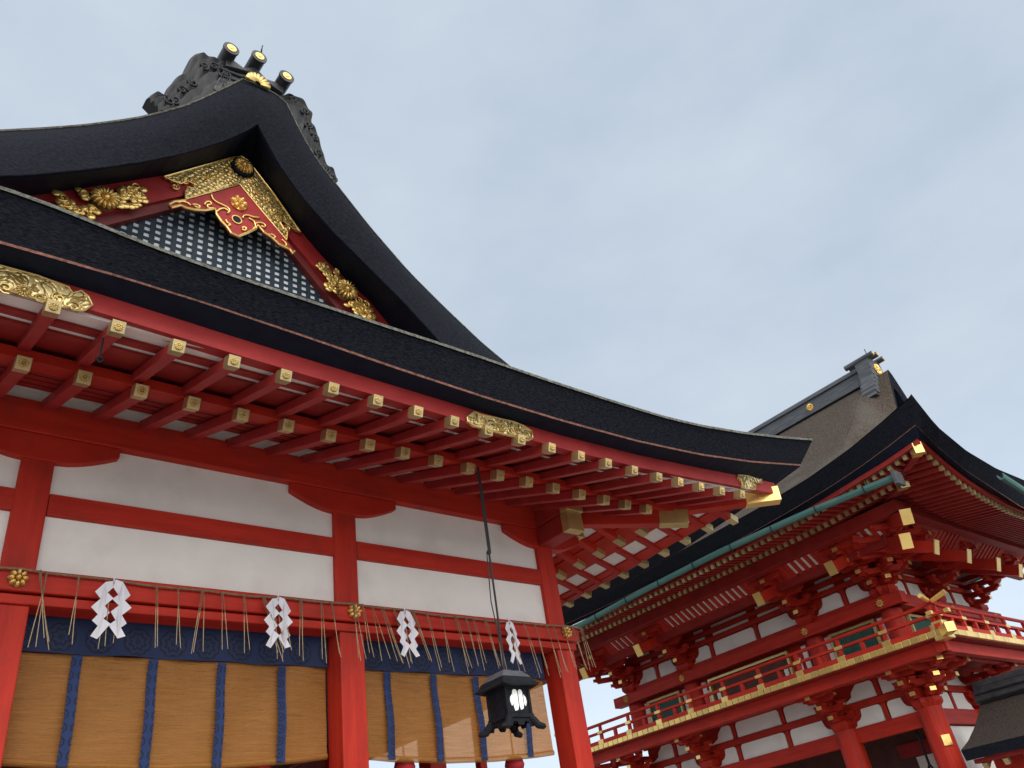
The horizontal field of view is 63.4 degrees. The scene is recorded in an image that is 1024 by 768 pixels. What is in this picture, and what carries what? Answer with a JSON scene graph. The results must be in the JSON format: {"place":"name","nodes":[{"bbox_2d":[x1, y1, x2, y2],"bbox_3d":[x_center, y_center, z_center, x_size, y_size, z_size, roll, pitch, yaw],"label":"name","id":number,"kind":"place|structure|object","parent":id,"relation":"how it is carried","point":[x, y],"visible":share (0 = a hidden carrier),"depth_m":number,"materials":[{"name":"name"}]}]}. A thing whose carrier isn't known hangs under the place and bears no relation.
{"place":"outdoors","nodes":[
{"label":"outdoors","id":0,"kind":"place"},
{"bbox_2d":[0,42,812,767],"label":"shrine hall","id":1,"kind":"structure","parent":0,"point":[244,350],"depth_m":9.06,"materials":[{"name":"red wood"}]},
{"bbox_2d":[1,615,327,767],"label":"bamboo blind","id":2,"kind":"object","parent":1,"relation":"attached to","point":[138,640],"visible":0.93,"depth_m":7.68,"materials":[{"name":"brown wood"}]},
{"bbox_2d":[249,673,270,767],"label":"tassel","id":3,"kind":"object","parent":2,"relation":"hanging from","point":[260,748],"visible":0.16,"depth_m":8.00,"materials":[{"name":"red fabric"}]},
{"bbox_2d":[0,566,595,677],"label":"straw rope","id":4,"kind":"object","parent":1,"relation":"attached to","point":[40,572],"visible":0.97,"depth_m":8.68,"materials":[{"name":"brown fabric"}]},
{"bbox_2d":[91,574,130,638],"bbox_3d":[-3.579,1.978,7.404,0.328,0.599,0.049,14,-39,-32],"label":"paper streamer","id":5,"kind":"object","parent":4,"relation":"hanging from","point":[98,607],"visible":1,"depth_m":7.38,"materials":[{"name":"white paper"}]},
{"bbox_2d":[264,592,292,647],"bbox_3d":[-2.351,2.366,8.335,0.308,0.583,0.048,22,-44,-40],"label":"paper streamer","id":6,"kind":"object","parent":4,"relation":"hanging from","point":[273,603],"visible":1,"depth_m":8.32,"materials":[{"name":"white paper"}]},
{"bbox_2d":[397,605,419,656],"bbox_3d":[-1.167,2.746,9.229,0.047,0.583,0.322,-32,-39,31],"label":"paper streamer","id":7,"kind":"object","parent":4,"relation":"hanging from","point":[412,635],"visible":1,"depth_m":9.22,"materials":[{"name":"white paper"}]},
{"bbox_2d":[505,617,521,664],"bbox_3d":[0.005,3.124,10.117,0.042,0.583,0.335,-25,-36,22],"label":"paper streamer","id":8,"kind":"object","parent":4,"relation":"hanging from","point":[510,634],"visible":1,"depth_m":10.10,"materials":[{"name":"white paper"}]},
{"bbox_2d":[364,640,554,763],"bbox_3d":[-0.632,3.706,9.692,2.748,1.348,0.122,18,-42,-36],"label":"bamboo blind","id":9,"kind":"object","parent":1,"relation":"attached to","point":[385,681],"visible":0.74,"depth_m":9.49,"materials":[{"name":"brown wood"}]},
{"bbox_2d":[394,684,415,767],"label":"tassel","id":10,"kind":"object","parent":9,"relation":"hanging from","point":[404,765],"visible":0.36,"depth_m":8.94,"materials":[{"name":"red fabric"}]},
{"bbox_2d":[505,734,523,767],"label":"tassel","id":11,"kind":"object","parent":9,"relation":"hanging from","point":[514,764],"visible":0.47,"depth_m":9.83,"materials":[{"name":"red fabric"}]},
{"bbox_2d":[475,467,546,737],"bbox_3d":[-0.191,2.138,8.658,0.542,2.868,0.456,18,-42,-36],"label":"hanging lantern","id":12,"kind":"object","parent":1,"relation":"hanging from","point":[505,692],"visible":1,"depth_m":7.98,"materials":[{"name":"black metal"}]},
{"bbox_2d":[510,689,526,710],"bbox_3d":[0.060,3.031,7.945,0.202,0.200,0.005,18,-42,-36],"label":"paper window","id":13,"kind":"structure","parent":12,"relation":"in","point":[514,697],"depth_m":7.94,"materials":[{"name":"white paper"}]},
{"bbox_2d":[0,0,1023,767],"label":"sky","id":14,"kind":"structure","parent":0,"point":[704,212],"materials":[{"name":"grey"}]},
{"bbox_2d":[554,349,1023,767],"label":"shrine gate","id":15,"kind":"structure","parent":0,"point":[830,610],"depth_m":20.56,"materials":[{"name":"red wood"}]},
{"bbox_2d":[647,690,685,722],"bbox_3d":[4.523,9.582,24.100,0.110,0.960,1.280,18,-42,-36],"label":"window","id":16,"kind":"structure","parent":15,"relation":"in","point":[680,709],"depth_m":24.15,"materials":[{"name":"green wood"}]},
{"bbox_2d":[707,651,794,700],"bbox_3d":[6.426,8.048,22.226,0.110,0.960,2.720,18,-42,-36],"label":"door","id":17,"kind":"structure","parent":15,"relation":"in","point":[788,671],"depth_m":22.30,"materials":[{"name":"red wood"}]},
{"bbox_2d":[828,619,882,658],"bbox_3d":[8.446,6.420,20.237,0.110,0.960,1.280,18,-42,-36],"label":"window","id":18,"kind":"structure","parent":15,"relation":"in","point":[877,640],"depth_m":20.29,"materials":[{"name":"green wood"}]},
{"bbox_2d":[905,614,930,631],"bbox_3d":[10.192,6.168,20.300,1.400,0.960,0.110,18,-42,-36],"label":"window","id":19,"kind":"structure","parent":15,"relation":"in","point":[923,624],"depth_m":20.25,"materials":[{"name":"green wood"}]},
{"bbox_2d":[915,730,933,767],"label":"hanging hook","id":20,"kind":"object","parent":15,"relation":"hanging from","point":[923,749],"visible":0.96,"depth_m":18.68,"materials":[{"name":"black metal"}]},
{"bbox_2d":[961,667,1023,767],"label":"roofed corridor","id":21,"kind":"object","parent":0,"point":[999,723],"visible":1,"depth_m":17.06,"materials":[{"name":"grey wood"}]}
]}

